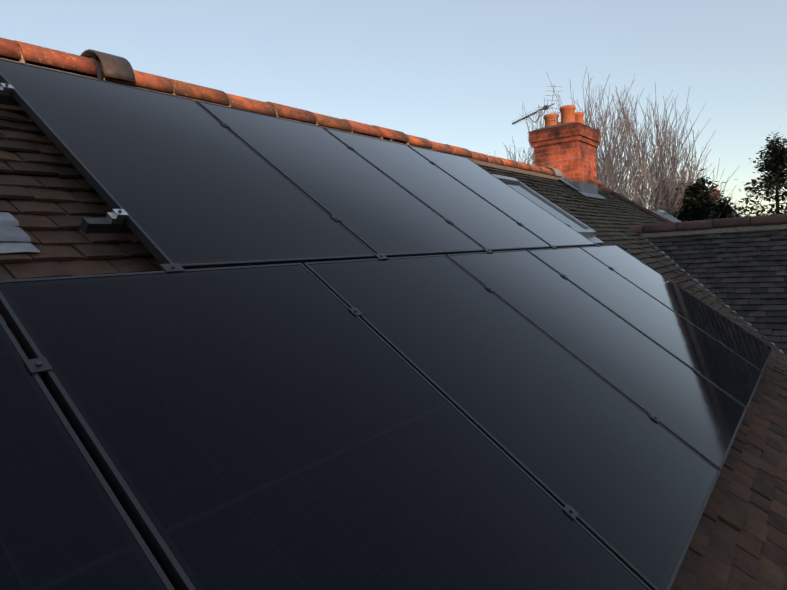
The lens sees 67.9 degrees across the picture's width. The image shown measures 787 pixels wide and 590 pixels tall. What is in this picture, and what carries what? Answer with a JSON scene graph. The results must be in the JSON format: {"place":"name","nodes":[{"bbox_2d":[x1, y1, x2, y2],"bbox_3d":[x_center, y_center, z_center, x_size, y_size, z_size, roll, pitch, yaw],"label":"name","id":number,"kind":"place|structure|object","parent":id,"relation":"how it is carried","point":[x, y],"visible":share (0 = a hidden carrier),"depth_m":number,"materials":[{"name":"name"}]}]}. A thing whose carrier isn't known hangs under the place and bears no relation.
{"place":"outdoors","nodes":[
{"label":"outdoors","id":0,"kind":"place"},
{"bbox_2d":[0,0,786,216],"label":"sky","id":1,"kind":"structure","parent":0,"point":[458,73],"materials":[{"name":"blue"}]},
{"bbox_2d":[653,177,677,209],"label":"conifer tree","id":2,"kind":"object","parent":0,"point":[662,195],"depth_m":40.83,"materials":[{"name":"brown plant"}]},
{"label":"ground","id":3,"kind":"structure","parent":0,"visible":0},
{"bbox_2d":[486,68,749,220],"bbox_3d":[8.175,-1.975,23.018,11.119,13.120,10.181,-1,5,36],"label":"bare tree","id":4,"kind":"object","parent":3,"relation":"on","point":[614,179],"visible":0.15,"depth_m":20.90,"materials":[{"name":"brown plant"}]},
{"bbox_2d":[664,168,730,221],"bbox_3d":[10.454,0.309,19.406,3.720,8.781,4.785,-5,4,-29],"label":"bush","id":5,"kind":"object","parent":3,"relation":"on","point":[699,198],"visible":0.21,"depth_m":18.75,"materials":[{"name":"green plant"}]},
{"bbox_2d":[709,182,742,219],"bbox_3d":[12.017,0.264,20.843,3.423,8.503,3.637,-1,5,36],"label":"bush","id":6,"kind":"object","parent":3,"relation":"on","point":[728,208],"visible":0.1,"depth_m":20.54,"materials":[{"name":"green plant"}]},
{"bbox_2d":[733,126,786,216],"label":"conifer tree","id":7,"kind":"object","parent":3,"relation":"on","point":[774,163],"visible":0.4,"depth_m":30.04,"materials":[{"name":"green plant"}]},
{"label":"house walls","id":8,"kind":"object","parent":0,"visible":0},
{"bbox_2d":[665,233,786,337],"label":"roof underlay","id":9,"kind":"object","parent":8,"relation":"on","point":[743,272],"depth_m":7.32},
{"bbox_2d":[0,104,786,589],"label":"roof tiles","id":10,"kind":"object","parent":9,"relation":"on","point":[50,196],"visible":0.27,"depth_m":2.49,"materials":[{"name":"tile"}]},
{"bbox_2d":[0,212,39,252],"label":"lead flashing","id":11,"kind":"object","parent":10,"relation":"on","point":[9,230],"visible":0.98,"depth_m":1.93,"materials":[{"name":"grey metal"}]},
{"bbox_2d":[90,57,101,79],"bbox_3d":[-1.706,-1.234,3.404,0.600,0.380,0.063,0,5,44],"label":"ridge vent opening","id":12,"kind":"object","parent":10,"relation":"on","point":[98,70],"visible":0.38,"depth_m":3.38,"materials":[{"name":"black plastic"}]},
{"bbox_2d":[80,49,135,84],"bbox_3d":[-1.774,-1.373,3.566,0.380,0.190,0.190,-1,5,36],"label":"vent","id":13,"kind":"object","parent":10,"relation":"on","point":[117,67],"visible":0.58,"depth_m":3.47,"materials":[{"name":"grey metal"}]},
{"bbox_2d":[0,46,560,180],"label":"ridge mortar","id":14,"kind":"object","parent":10,"relation":"on","point":[488,164],"depth_m":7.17,"materials":[{"name":"grey concrete"}]},
{"bbox_2d":[0,37,560,177],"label":"ridge tiles","id":15,"kind":"object","parent":14,"relation":"on","point":[32,54],"visible":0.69,"depth_m":4.18,"materials":[{"name":"ceramic"}]},
{"bbox_2d":[0,83,740,519],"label":"panel clamps","id":16,"kind":"object","parent":10,"relation":"on","point":[112,221],"visible":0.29,"depth_m":2.09,"materials":[{"name":"grey metal"}]},
{"bbox_2d":[0,315,174,589],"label":"solar panel","id":17,"kind":"object","parent":16,"relation":"attached to","point":[66,523],"visible":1,"depth_m":1.11,"materials":[{"name":"grey"}]},
{"bbox_2d":[0,59,376,268],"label":"solar panel","id":18,"kind":"object","parent":16,"relation":"attached to","point":[185,183],"visible":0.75,"depth_m":2.64,"materials":[{"name":"grey"}]},
{"bbox_2d":[0,263,651,589],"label":"solar panel","id":19,"kind":"object","parent":16,"relation":"attached to","point":[294,426],"visible":0.93,"depth_m":1.55,"materials":[{"name":"grey"}]},
{"bbox_2d":[196,100,484,257],"bbox_3d":[-0.321,-0.741,3.738,1.722,0.035,1.134,41,27,26],"label":"solar panel","id":20,"kind":"object","parent":16,"relation":"attached to","point":[372,207],"visible":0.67,"depth_m":3.62,"materials":[{"name":"grey"}]},
{"bbox_2d":[5,84,722,512],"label":"clamp bolts","id":21,"kind":"object","parent":16,"relation":"attached to","point":[355,310],"visible":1,"depth_m":2.10,"materials":[{"name":"grey metal"}]},
{"bbox_2d":[323,127,551,251],"bbox_3d":[0.360,-0.839,4.667,1.722,0.036,1.134,41,27,26],"label":"solar panel","id":22,"kind":"object","parent":16,"relation":"attached to","point":[478,219],"visible":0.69,"depth_m":4.57,"materials":[{"name":"grey"}]},
{"bbox_2d":[407,145,595,247],"bbox_3d":[1.041,-0.938,5.593,1.722,0.036,1.134,41,27,26],"label":"solar panel","id":23,"kind":"object","parent":16,"relation":"attached to","point":[529,215],"visible":0.77,"depth_m":5.51,"materials":[{"name":"grey"}]},
{"bbox_2d":[303,254,719,589],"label":"solar panel","id":24,"kind":"object","parent":16,"relation":"attached to","point":[631,483],"visible":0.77,"depth_m":2.37,"materials":[{"name":"grey"}]},
{"bbox_2d":[446,250,746,470],"bbox_3d":[1.215,0.241,3.464,1.722,0.036,1.134,41,27,26],"label":"solar panel","id":25,"kind":"object","parent":16,"relation":"attached to","point":[692,409],"visible":0.85,"depth_m":3.34,"materials":[{"name":"grey"}]},
{"bbox_2d":[527,247,762,408],"bbox_3d":[1.896,0.143,4.390,1.722,0.036,1.134,41,27,26],"label":"solar panel","id":26,"kind":"object","parent":16,"relation":"attached to","point":[732,374],"visible":0.83,"depth_m":4.29,"materials":[{"name":"grey"}]},
{"bbox_2d":[580,245,772,371],"bbox_3d":[2.575,0.044,5.317,1.722,0.036,1.134,41,27,26],"label":"solar panel","id":27,"kind":"object","parent":16,"relation":"attached to","point":[750,348],"visible":0.81,"depth_m":5.24,"materials":[{"name":"grey"}]},
{"bbox_2d":[492,174,603,243],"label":"roof window","id":28,"kind":"structure","parent":10,"relation":"on","point":[580,227],"depth_m":6.62,"materials":[{"name":"grey glass"}]},
{"bbox_2d":[544,167,606,199],"bbox_3d":[2.995,-1.841,9.734,0.694,0.516,1.340,-1,5,36],"label":"chimney flashing","id":29,"kind":"object","parent":10,"relation":"on","point":[587,189],"visible":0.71,"depth_m":9.42,"materials":[{"name":"grey metal"}]},
{"bbox_2d":[651,210,680,221],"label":"roof window","id":30,"kind":"structure","parent":10,"relation":"on","point":[662,213],"depth_m":11.91,"materials":[{"name":"grey glass"}]},
{"bbox_2d":[529,123,599,184],"bbox_3d":[2.926,-2.059,9.886,0.840,1.368,1.060,-1,5,36],"label":"chimney stack","id":31,"kind":"object","parent":9,"relation":"on","point":[576,136],"visible":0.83,"depth_m":9.48,"materials":[{"name":"brick"}]},
{"bbox_2d":[511,85,596,164],"bbox_3d":[2.585,-2.757,10.133,1.563,1.432,1.068,-1,5,36],"label":"tv aerial","id":32,"kind":"object","parent":31,"relation":"attached to","point":[540,113],"visible":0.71,"depth_m":9.86,"materials":[{"name":"silver metal"}]},
{"bbox_2d":[512,105,548,123],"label":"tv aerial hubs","id":33,"kind":"object","parent":32,"relation":"attached to","point":[545,106],"visible":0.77,"depth_m":10.22,"materials":[{"name":"grey metal"}]},
{"bbox_2d":[528,122,598,132],"bbox_3d":[2.884,-2.775,9.840,0.870,0.070,1.090,-1,5,36],"label":"chimney flaunching","id":34,"kind":"object","parent":31,"relation":"on","point":[553,126],"visible":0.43,"depth_m":9.47,"materials":[{"name":"grey concrete"}]},
{"bbox_2d":[543,105,583,126],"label":"chimney pots","id":35,"kind":"object","parent":34,"relation":"on","point":[568,114],"visible":0.71,"depth_m":9.62,"materials":[{"name":"ceramic"}]},
{"bbox_2d":[598,185,671,222],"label":"hip tiles","id":36,"kind":"object","parent":9,"relation":"on","point":[634,204],"visible":0.15,"depth_m":11.36,"materials":[{"name":"ceramic"}]},
{"bbox_2d":[642,231,783,353],"bbox_3d":[4.153,0.747,5.957,0.320,3.074,5.746,-4,4,-9],"label":"valley lead","id":37,"kind":"object","parent":9,"relation":"attached to","point":[701,284],"depth_m":7.37,"materials":[{"name":"grey metal"}]},
{"bbox_2d":[645,223,786,355],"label":"wing roof tiles","id":38,"kind":"object","parent":9,"relation":"on","point":[744,300],"visible":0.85,"depth_m":7.30,"materials":[{"name":"grey tile"}]},
{"bbox_2d":[638,223,786,236],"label":"ridge mortar","id":39,"kind":"object","parent":38,"relation":"on","point":[726,229],"depth_m":7.96,"materials":[{"name":"grey concrete"}]},
{"bbox_2d":[628,214,786,232],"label":"ridge tiles","id":40,"kind":"object","parent":39,"relation":"on","point":[723,223],"visible":0.81,"depth_m":8.01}
]}

